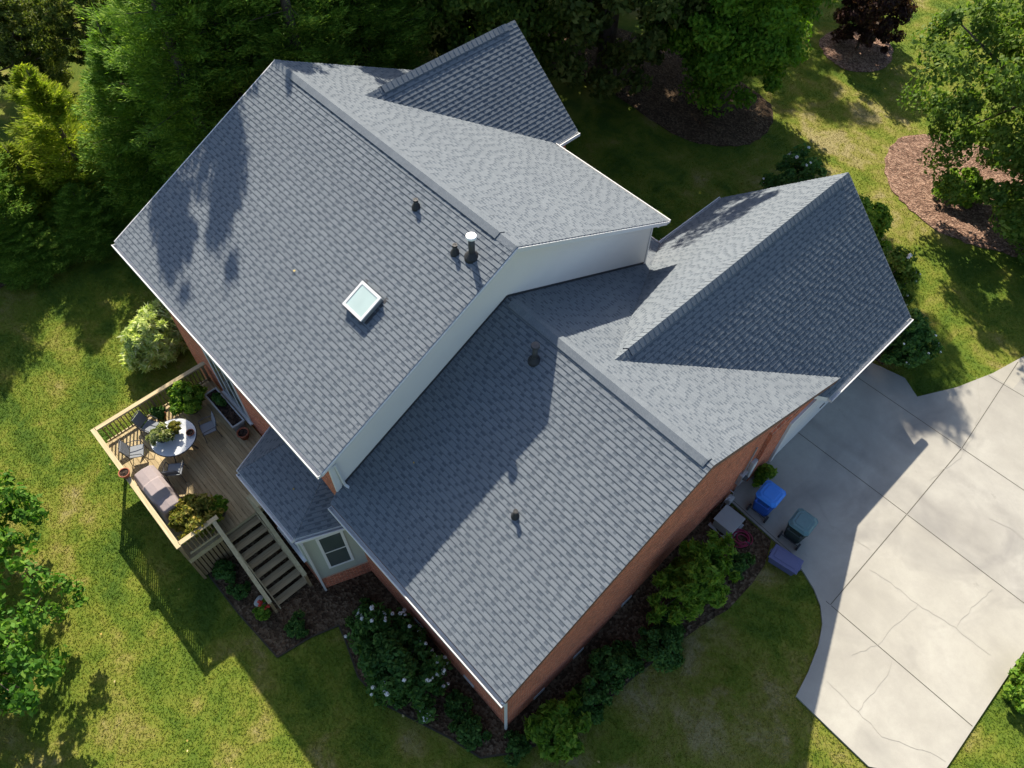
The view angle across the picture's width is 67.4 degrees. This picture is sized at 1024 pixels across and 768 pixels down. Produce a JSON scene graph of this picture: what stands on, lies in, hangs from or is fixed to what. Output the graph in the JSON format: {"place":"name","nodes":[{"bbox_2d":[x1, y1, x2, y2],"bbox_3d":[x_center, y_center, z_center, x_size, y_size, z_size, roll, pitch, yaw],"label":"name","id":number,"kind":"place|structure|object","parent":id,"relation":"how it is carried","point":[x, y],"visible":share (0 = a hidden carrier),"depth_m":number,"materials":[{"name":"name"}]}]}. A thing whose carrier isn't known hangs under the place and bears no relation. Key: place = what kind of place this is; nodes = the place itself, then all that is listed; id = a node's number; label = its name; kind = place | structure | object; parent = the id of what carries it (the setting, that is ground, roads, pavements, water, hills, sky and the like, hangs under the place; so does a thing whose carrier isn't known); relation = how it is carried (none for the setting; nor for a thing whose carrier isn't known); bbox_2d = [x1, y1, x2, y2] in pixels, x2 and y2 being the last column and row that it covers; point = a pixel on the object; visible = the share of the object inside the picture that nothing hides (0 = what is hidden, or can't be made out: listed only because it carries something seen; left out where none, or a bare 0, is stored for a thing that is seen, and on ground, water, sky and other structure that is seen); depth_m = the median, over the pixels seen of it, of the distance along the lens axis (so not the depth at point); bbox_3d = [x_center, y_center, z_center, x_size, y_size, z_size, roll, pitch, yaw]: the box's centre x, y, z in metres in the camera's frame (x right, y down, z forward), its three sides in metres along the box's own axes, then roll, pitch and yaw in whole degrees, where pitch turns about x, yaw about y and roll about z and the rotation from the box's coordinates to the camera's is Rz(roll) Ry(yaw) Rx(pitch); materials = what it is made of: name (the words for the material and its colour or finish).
{"place":"outdoors","nodes":[
{"label":"outdoors","id":0,"kind":"place"},
{"bbox_2d":[0,0,1023,767],"bbox_3d":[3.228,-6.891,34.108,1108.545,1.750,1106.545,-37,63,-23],"label":"lawn ground","id":1,"kind":"structure","parent":0,"point":[578,102],"depth_m":25.40,"materials":[{"name":"green plant"}]},
{"bbox_2d":[0,470,48,603],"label":"lawn tree","id":2,"kind":"object","parent":1,"relation":"on","point":[17,514],"visible":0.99,"depth_m":24.45,"materials":[{"name":"green plant"}]},
{"bbox_2d":[0,0,55,55],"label":"woodland tree","id":3,"kind":"object","parent":1,"relation":"on","point":[39,15],"visible":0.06,"depth_m":39.16,"materials":[{"name":"green plant"}]},
{"bbox_2d":[0,0,74,95],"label":"woodland tree","id":4,"kind":"object","parent":1,"relation":"on","point":[12,50],"visible":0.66,"depth_m":36.12,"materials":[{"name":"green plant"}]},
{"bbox_2d":[0,537,88,717],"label":"lawn tree","id":5,"kind":"object","parent":1,"relation":"on","point":[19,664],"visible":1,"depth_m":21.68,"materials":[{"name":"green plant"}]},
{"bbox_2d":[1,63,99,158],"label":"cypress tree","id":6,"kind":"object","parent":1,"relation":"on","point":[16,77],"visible":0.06,"depth_m":33.49,"materials":[{"name":"green plant"}]},
{"bbox_2d":[27,0,113,65],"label":"woodland tree","id":7,"kind":"object","parent":1,"relation":"on","point":[65,22],"visible":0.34,"depth_m":36.29,"materials":[{"name":"green plant"}]},
{"bbox_2d":[42,181,138,263],"bbox_3d":[-18.484,-7.414,33.276,4.009,3.226,3.999,-39,64,-24],"label":"evergreen tree","id":8,"kind":"object","parent":1,"relation":"on","point":[95,230],"visible":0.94,"depth_m":32.83,"materials":[{"name":"green plant"}]},
{"bbox_2d":[118,298,188,373],"bbox_3d":[-14.065,-1.940,29.985,2.504,2.812,2.981,7,55,4],"label":"willow shrub","id":9,"kind":"object","parent":1,"relation":"on","point":[151,336],"visible":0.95,"depth_m":29.54,"materials":[{"name":"green plant"}]},
{"bbox_2d":[90,361,311,612],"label":"wooden deck","id":10,"kind":"structure","parent":1,"relation":"on","point":[235,528],"depth_m":25.60,"materials":[{"name":"brown wood"}]},
{"bbox_2d":[118,468,129,478],"bbox_3d":[-12.424,2.889,24.660,0.360,0.200,0.360,-37,63,-23],"label":"rail pot","id":11,"kind":"object","parent":10,"relation":"on","point":[124,473],"visible":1,"depth_m":24.60,"materials":[{"name":"ceramic"}]},
{"bbox_2d":[118,440,148,465],"bbox_3d":[-12.721,2.243,25.848,0.637,0.993,0.597,-11,56,-8],"label":"patio chair","id":12,"kind":"object","parent":10,"relation":"on","point":[136,451],"visible":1,"depth_m":25.82,"materials":[{"name":"metal"}]},
{"bbox_2d":[131,410,159,435],"bbox_3d":[-12.545,1.407,26.434,0.637,0.993,0.597,16,56,10],"label":"patio chair","id":13,"kind":"object","parent":10,"relation":"on","point":[140,418],"visible":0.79,"depth_m":26.39,"materials":[{"name":"metal"}]},
{"bbox_2d":[148,405,165,420],"bbox_3d":[-12.357,1.030,26.913,0.600,0.639,0.641,-37,63,-23],"label":"planter","id":14,"kind":"object","parent":10,"relation":"on","point":[159,414],"visible":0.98,"depth_m":26.81,"materials":[{"name":"ceramic"}]},
{"bbox_2d":[134,465,180,526],"bbox_3d":[-11.415,3.508,24.841,0.890,1.238,1.938,-38,64,-24],"label":"covered grill","id":15,"kind":"object","parent":10,"relation":"on","point":[158,491],"visible":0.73,"depth_m":24.39,"materials":[{"name":"beige fabric"}]},
{"bbox_2d":[150,418,197,462],"bbox_3d":[-11.416,2.001,26.197,1.534,0.737,1.534,-37,63,-23],"label":"patio table","id":16,"kind":"object","parent":10,"relation":"on","point":[182,443],"visible":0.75,"depth_m":25.76,"materials":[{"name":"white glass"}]},
{"bbox_2d":[145,421,174,445],"bbox_3d":[-11.694,1.702,25.493,0.913,0.754,0.838,-37,63,-23],"label":"table planter","id":17,"kind":"object","parent":16,"relation":"on","point":[161,433],"visible":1,"depth_m":25.37,"materials":[{"name":"plant"}]},
{"bbox_2d":[167,420,181,434],"bbox_3d":[-11.323,1.460,25.834,0.533,0.480,0.508,-9,56,-7],"label":"table planter","id":18,"kind":"object","parent":16,"relation":"on","point":[174,426],"visible":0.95,"depth_m":25.73,"materials":[{"name":"plant"}]},
{"bbox_2d":[186,429,193,435],"bbox_3d":[-10.855,1.653,25.937,0.276,0.100,0.276,-37,63,-23],"label":"table pot","id":19,"kind":"object","parent":16,"relation":"on","point":[189,432],"visible":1,"depth_m":25.91,"materials":[{"name":"ceramic"}]},
{"bbox_2d":[160,460,188,482],"bbox_3d":[-11.189,2.855,25.441,0.597,0.993,0.637,-5,55,-4],"label":"patio chair","id":20,"kind":"object","parent":10,"relation":"on","point":[173,469],"visible":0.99,"depth_m":25.50,"materials":[{"name":"metal"}]},
{"bbox_2d":[166,380,207,416],"bbox_3d":[-11.402,0.570,26.837,1.381,1.312,1.466,-9,56,-7],"label":"planter","id":21,"kind":"object","parent":10,"relation":"on","point":[187,398],"visible":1,"depth_m":26.59,"materials":[{"name":"plant"}]},
{"bbox_2d":[168,493,224,544],"bbox_3d":[-10.094,4.165,24.393,1.629,1.234,1.818,-37,63,-23],"label":"stair planter","id":22,"kind":"object","parent":10,"relation":"on","point":[189,514],"visible":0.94,"depth_m":24.09,"materials":[{"name":"plant"}]},
{"bbox_2d":[198,410,221,441],"bbox_3d":[-10.421,1.454,26.429,0.637,0.993,0.597,-25,59,-17],"label":"patio chair","id":23,"kind":"object","parent":10,"relation":"on","point":[208,427],"visible":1,"depth_m":26.42,"materials":[{"name":"grey fabric"}]},
{"bbox_2d":[205,494,228,522],"bbox_3d":[-9.576,4.027,24.709,0.844,0.886,1.057,2,55,1],"label":"stair planter","id":24,"kind":"object","parent":10,"relation":"on","point":[221,501],"visible":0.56,"depth_m":24.66,"materials":[{"name":"plant"}]},
{"bbox_2d":[205,387,244,431],"bbox_3d":[-10.110,0.847,27.013,0.480,0.735,1.900,-37,63,-23],"label":"trough planter","id":25,"kind":"object","parent":10,"relation":"on","point":[225,409],"visible":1,"depth_m":26.90,"materials":[{"name":"grey paint"}]},
{"bbox_2d":[236,427,248,439],"bbox_3d":[-9.309,1.753,26.657,0.424,0.300,0.424,-37,63,-23],"label":"terracotta pot","id":26,"kind":"object","parent":10,"relation":"on","point":[242,433],"visible":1,"depth_m":26.58,"materials":[{"name":"ceramic"}]},
{"bbox_2d":[0,65,418,287],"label":"mulch bed","id":27,"kind":"object","parent":1,"relation":"on","point":[1,284],"depth_m":32.85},
{"bbox_2d":[0,149,52,264],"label":"evergreen tree","id":28,"kind":"object","parent":27,"relation":"on","point":[6,194],"visible":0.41,"depth_m":31.79,"materials":[{"name":"green plant"}]},
{"bbox_2d":[0,208,77,291],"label":"evergreen tree","id":29,"kind":"object","parent":27,"relation":"on","point":[24,261],"visible":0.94,"depth_m":32.21,"materials":[{"name":"green plant"}]},
{"bbox_2d":[0,138,88,234],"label":"cypress tree","id":30,"kind":"object","parent":27,"relation":"on","point":[18,155],"visible":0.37,"depth_m":32.43,"materials":[{"name":"green plant"}]},
{"bbox_2d":[14,62,134,222],"bbox_3d":[-18.823,-10.124,32.595,4.820,7.544,4.432,-37,63,-23],"label":"cypress tree","id":31,"kind":"object","parent":27,"relation":"on","point":[53,132],"visible":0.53,"depth_m":31.73,"materials":[{"name":"green plant"}]},
{"bbox_2d":[84,0,174,153],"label":"evergreen tree","id":32,"kind":"object","parent":27,"relation":"on","point":[106,10],"depth_m":31.95,"materials":[{"name":"green plant"}]},
{"bbox_2d":[69,11,191,223],"bbox_3d":[-15.477,-11.056,31.951,6.459,8.872,6.442,5,55,3],"label":"evergreen tree","id":33,"kind":"object","parent":27,"relation":"on","point":[117,125],"visible":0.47,"depth_m":31.28,"materials":[{"name":"green plant"}]},
{"bbox_2d":[69,0,250,183],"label":"evergreen tree","id":34,"kind":"object","parent":27,"relation":"on","point":[151,55],"visible":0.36,"depth_m":27.69,"materials":[{"name":"green plant"}]},
{"bbox_2d":[121,0,313,148],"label":"evergreen tree","id":35,"kind":"object","parent":27,"relation":"on","point":[226,67],"visible":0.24,"depth_m":27.39,"materials":[{"name":"green plant"}]},
{"bbox_2d":[212,0,366,93],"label":"evergreen tree","id":36,"kind":"object","parent":27,"relation":"on","point":[291,29],"visible":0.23,"depth_m":27.92,"materials":[{"name":"green plant"}]},
{"bbox_2d":[298,1,426,52],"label":"woodland tree","id":37,"kind":"object","parent":27,"relation":"on","point":[392,29],"visible":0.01,"depth_m":36.10,"materials":[{"name":"green plant"}]},
{"bbox_2d":[294,0,439,69],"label":"evergreen tree","id":38,"kind":"object","parent":27,"relation":"on","point":[366,19],"visible":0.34,"depth_m":30.89,"materials":[{"name":"green plant"}]},
{"bbox_2d":[401,0,594,74],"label":"woodland tree","id":39,"kind":"object","parent":27,"relation":"on","point":[460,27],"visible":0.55,"depth_m":33.26,"materials":[{"name":"green plant"}]},
{"bbox_2d":[75,270,599,767],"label":"fallen leaves","id":40,"kind":"object","parent":1,"relation":"on","point":[179,588],"visible":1,"depth_m":22.99,"materials":[{"name":"brown plant"}]},
{"bbox_2d":[205,569,670,758],"bbox_3d":[-2.898,8.639,23.398,15.720,1.347,4.113,8,55,5],"label":"bed edging","id":41,"kind":"object","parent":1,"relation":"on","point":[363,682],"visible":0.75,"depth_m":24.08,"materials":[{"name":"grey stone"}]},
{"bbox_2d":[138,382,770,756],"bbox_3d":[-3.413,5.635,25.245,22.345,1.726,9.809,15,56,9],"label":"mulch bed","id":42,"kind":"object","parent":1,"relation":"on","point":[322,608],"visible":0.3,"depth_m":24.45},
{"bbox_2d":[211,558,235,584],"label":"fern plant","id":43,"kind":"object","parent":42,"relation":"on","point":[223,568],"visible":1,"depth_m":25.32,"materials":[{"name":"green plant"}]},
{"bbox_2d":[225,580,250,600],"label":"bed plant","id":44,"kind":"object","parent":42,"relation":"on","point":[244,588],"visible":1,"depth_m":25.11,"materials":[{"name":"green plant"}]},
{"bbox_2d":[254,595,264,606],"bbox_3d":[-8.213,7.102,25.073,0.359,0.311,0.383,20,57,13],"label":"garden stone","id":45,"kind":"object","parent":42,"relation":"on","point":[260,597],"visible":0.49,"depth_m":24.99,"materials":[{"name":"grey stone"}]},
{"bbox_2d":[252,598,271,620],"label":"flowering plant","id":46,"kind":"object","parent":42,"relation":"on","point":[262,612],"visible":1,"depth_m":24.52,"materials":[{"name":"plant"}]},
{"bbox_2d":[283,609,308,638],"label":"bed plant","id":47,"kind":"object","parent":42,"relation":"on","point":[293,626],"visible":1,"depth_m":24.40,"materials":[{"name":"green plant"}]},
{"bbox_2d":[344,597,377,629],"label":"bed plant","id":48,"kind":"object","parent":42,"relation":"on","point":[349,620],"visible":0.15,"depth_m":24.69,"materials":[{"name":"green plant"}]},
{"bbox_2d":[344,601,452,724],"bbox_3d":[-3.552,8.348,23.323,2.552,1.915,4.145,-37,63,-23],"label":"flowering shrub","id":49,"kind":"object","parent":42,"relation":"on","point":[399,667],"visible":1,"depth_m":22.96,"materials":[{"name":"green plant"}]},
{"bbox_2d":[443,688,473,716],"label":"bed plant","id":50,"kind":"object","parent":42,"relation":"on","point":[455,699],"visible":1,"depth_m":23.22,"materials":[{"name":"green plant"}]},
{"bbox_2d":[447,707,491,751],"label":"garden shrub","id":51,"kind":"object","parent":42,"relation":"on","point":[467,727],"visible":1,"depth_m":22.66,"materials":[{"name":"green plant"}]},
{"bbox_2d":[503,730,532,767],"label":"bed plant","id":52,"kind":"object","parent":42,"relation":"on","point":[519,745],"visible":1,"depth_m":22.46,"materials":[{"name":"green plant"}]},
{"bbox_2d":[523,687,591,765],"bbox_3d":[1.404,10.105,22.434,2.018,1.533,1.778,-20,58,-14],"label":"garden shrub","id":53,"kind":"object","parent":42,"relation":"on","point":[552,729],"visible":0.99,"depth_m":22.02,"materials":[{"name":"green plant"}]},
{"bbox_2d":[572,675,612,724],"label":"garden shrub","id":54,"kind":"object","parent":42,"relation":"on","point":[591,697],"visible":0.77,"depth_m":22.70,"materials":[{"name":"green plant"}]},
{"bbox_2d":[586,639,644,695],"bbox_3d":[3.122,8.453,23.233,1.769,1.280,1.549,-37,63,-23],"label":"garden shrub","id":55,"kind":"object","parent":42,"relation":"on","point":[616,665],"visible":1,"depth_m":23.08,"materials":[{"name":"green plant"}]},
{"bbox_2d":[635,610,685,673],"bbox_3d":[4.588,7.756,23.081,1.770,1.060,1.620,-37,63,-23],"label":"garden shrub","id":56,"kind":"object","parent":42,"relation":"on","point":[661,640],"visible":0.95,"depth_m":22.86,"materials":[{"name":"green plant"}]},
{"bbox_2d":[646,529,740,625],"bbox_3d":[5.461,5.839,22.886,3.366,2.713,2.203,-37,63,-23],"label":"garden shrub","id":57,"kind":"object","parent":42,"relation":"on","point":[692,579],"visible":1,"depth_m":22.61,"materials":[{"name":"green plant"}]},
{"bbox_2d":[708,504,744,537],"bbox_3d":[6.982,4.507,24.927,0.840,0.645,0.840,-39,64,-24],"label":"utility cabinet","id":58,"kind":"object","parent":42,"relation":"on","point":[728,518],"visible":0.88,"depth_m":24.69,"materials":[{"name":"grey metal"}]},
{"bbox_2d":[728,551,755,580],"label":"bed plant","id":59,"kind":"object","parent":42,"relation":"on","point":[740,563],"visible":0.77,"depth_m":24.08,"materials":[{"name":"green plant"}]},
{"bbox_2d":[732,529,752,547],"bbox_3d":[7.393,4.973,24.716,0.741,0.140,0.692,-37,63,-23],"label":"garden hose","id":60,"kind":"object","parent":42,"relation":"on","point":[747,542],"visible":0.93,"depth_m":24.69,"materials":[{"name":"rubber"}]},
{"bbox_2d":[111,20,913,729],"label":"brick house","id":61,"kind":"structure","parent":1,"relation":"on","point":[533,350],"depth_m":21.43,"materials":[{"name":"brick"}]},
{"bbox_2d":[201,348,252,425],"bbox_3d":[-9.721,0.093,26.139,0.110,2.660,1.920,-37,63,-23],"label":"window","id":62,"kind":"structure","parent":61,"relation":"in","point":[229,391],"depth_m":26.33,"materials":[{"name":"clear glass"}]},
{"bbox_2d":[277,527,306,562],"bbox_3d":[-7.153,4.625,24.169,0.110,2.060,1.623,-36,63,-23],"label":"window","id":63,"kind":"structure","parent":61,"relation":"in","point":[297,549],"depth_m":24.78,"materials":[{"name":"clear glass"}]},
{"bbox_2d":[315,531,353,568],"bbox_3d":[-5.416,5.085,23.567,0.814,2.280,0.035,-18,57,-13],"label":"window","id":64,"kind":"structure","parent":61,"relation":"in","point":[334,548],"depth_m":23.52,"materials":[{"name":"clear glass"}]},
{"bbox_2d":[720,490,734,507],"bbox_3d":[7.072,3.854,25.274,0.448,0.788,0.250,-37,63,-23],"label":"gas meter","id":65,"kind":"object","parent":61,"relation":"attached to","point":[729,499],"visible":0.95,"depth_m":25.16,"materials":[{"name":"metal"}]},
{"bbox_2d":[733,447,757,491],"bbox_3d":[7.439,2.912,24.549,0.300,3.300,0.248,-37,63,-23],"label":"electric meter","id":66,"kind":"object","parent":61,"relation":"attached to","point":[742,477],"visible":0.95,"depth_m":24.55,"materials":[{"name":"metal"}]},
{"bbox_2d":[744,458,757,481],"bbox_3d":[7.783,2.812,25.112,0.240,1.200,0.133,-37,63,-23],"label":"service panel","id":67,"kind":"object","parent":61,"relation":"attached to","point":[752,465],"visible":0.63,"depth_m":24.79,"materials":[{"name":"metal"}]},
{"bbox_2d":[748,461,757,476],"bbox_3d":[7.824,2.848,25.087,0.200,1.080,0.013,-37,63,-23],"label":"door","id":68,"kind":"structure","parent":67,"relation":"in","point":[752,469],"depth_m":24.96,"materials":[{"name":"white paint"}]},
{"bbox_2d":[768,399,828,461],"bbox_3d":[10.908,0.388,26.522,5.660,2.470,0.080,-37,63,-23],"label":"garage door","id":69,"kind":"structure","parent":61,"relation":"in","point":[816,405],"depth_m":25.86,"materials":[{"name":"white paint"}]},
{"bbox_2d":[536,28,772,146],"bbox_3d":[7.025,-15.660,39.193,13.618,0.104,5.892,37,62,22],"label":"mulch bed","id":70,"kind":"object","parent":1,"relation":"on","point":[663,103],"visible":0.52,"depth_m":37.66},
{"bbox_2d":[542,0,711,102],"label":"woodland tree","id":71,"kind":"object","parent":70,"relation":"on","point":[599,29],"visible":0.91,"depth_m":34.67,"materials":[{"name":"green plant"}]},
{"bbox_2d":[645,0,842,117],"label":"maple tree","id":72,"kind":"object","parent":70,"relation":"on","point":[723,47],"visible":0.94,"depth_m":32.62,"materials":[{"name":"green plant"}]},
{"bbox_2d":[752,463,777,487],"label":"shrub","id":73,"kind":"object","parent":1,"relation":"on","point":[764,472],"depth_m":25.47,"materials":[{"name":"green plant"}]},
{"bbox_2d":[768,544,803,575],"bbox_3d":[8.565,5.582,24.174,1.020,0.465,0.567,32,61,20],"label":"storage tote","id":74,"kind":"object","parent":1,"relation":"on","point":[785,560],"visible":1,"depth_m":24.00,"materials":[{"name":"purple plastic"}]},
{"bbox_2d":[758,142,827,188],"bbox_3d":[11.733,-8.243,31.937,2.730,3.803,2.780,-8,56,-6],"label":"flowering bush","id":75,"kind":"object","parent":1,"relation":"on","point":[809,168],"visible":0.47,"depth_m":31.22,"materials":[{"name":"green plant"}]},
{"bbox_2d":[819,31,893,71],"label":"mulch bed","id":76,"kind":"object","parent":1,"relation":"on","point":[847,54],"visible":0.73,"depth_m":40.57,"materials":[{"name":"brown wood"}]},
{"bbox_2d":[830,0,917,53],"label":"plum tree","id":77,"kind":"object","parent":76,"relation":"on","point":[869,20],"visible":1,"depth_m":38.82,"materials":[{"name":"purple plant"}]},
{"bbox_2d":[875,351,883,364],"bbox_3d":[12.704,-4.381,31.401,4.300,0.108,8.200,-37,63,-23],"label":"mulch bed","id":78,"kind":"object","parent":1,"relation":"on","point":[878,358],"depth_m":29.07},
{"bbox_2d":[859,193,893,251],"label":"crape myrtle","id":79,"kind":"object","parent":78,"relation":"on","point":[880,219],"visible":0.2,"depth_m":29.02,"materials":[{"name":"green plant"}]},
{"bbox_2d":[879,242,920,304],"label":"crape myrtle","id":80,"kind":"object","parent":78,"relation":"on","point":[902,270],"visible":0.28,"depth_m":28.30,"materials":[{"name":"green plant"}]},
{"bbox_2d":[880,308,944,368],"bbox_3d":[14.392,-1.556,27.977,2.334,2.694,2.327,-37,63,-23],"label":"crape myrtle","id":81,"kind":"object","parent":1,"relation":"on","point":[918,332],"visible":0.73,"depth_m":27.52,"materials":[{"name":"green plant"}]},
{"bbox_2d":[884,134,1023,256],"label":"mulch bed","id":82,"kind":"object","parent":1,"relation":"on","point":[910,183],"visible":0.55,"depth_m":34.35,"materials":[{"name":"brown wood"}]},
{"bbox_2d":[896,0,1023,262],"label":"shade tree","id":83,"kind":"object","parent":82,"relation":"on","point":[1007,197],"visible":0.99,"depth_m":29.93,"materials":[{"name":"green plant"}]},
{"bbox_2d":[931,166,998,208],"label":"azalea shrub","id":84,"kind":"object","parent":82,"relation":"on","point":[973,174],"visible":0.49,"depth_m":33.40,"materials":[{"name":"green plant"}]},
{"bbox_2d":[1002,654,1023,713],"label":"edge shrub","id":85,"kind":"object","parent":1,"relation":"on","point":[1013,692],"visible":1,"depth_m":21.80,"materials":[{"name":"green plant"}]},
{"bbox_2d":[732,356,1023,767],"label":"driveway","id":86,"kind":"structure","parent":0,"point":[909,552],"depth_m":24.60,"materials":[{"name":"concrete"}]},
{"bbox_2d":[746,480,785,522],"bbox_3d":[8.239,3.821,24.931,0.740,1.110,0.918,38,63,23],"label":"recycling bin","id":87,"kind":"object","parent":86,"relation":"on","point":[770,495],"visible":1,"depth_m":24.55,"materials":[{"name":"blue plastic"}]},
{"bbox_2d":[777,508,817,550],"bbox_3d":[9.078,4.621,24.409,0.720,1.070,0.898,38,63,23],"label":"rubbish bin","id":88,"kind":"object","parent":86,"relation":"on","point":[802,524],"visible":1,"depth_m":24.05,"materials":[{"name":"green plastic"}]}
]}

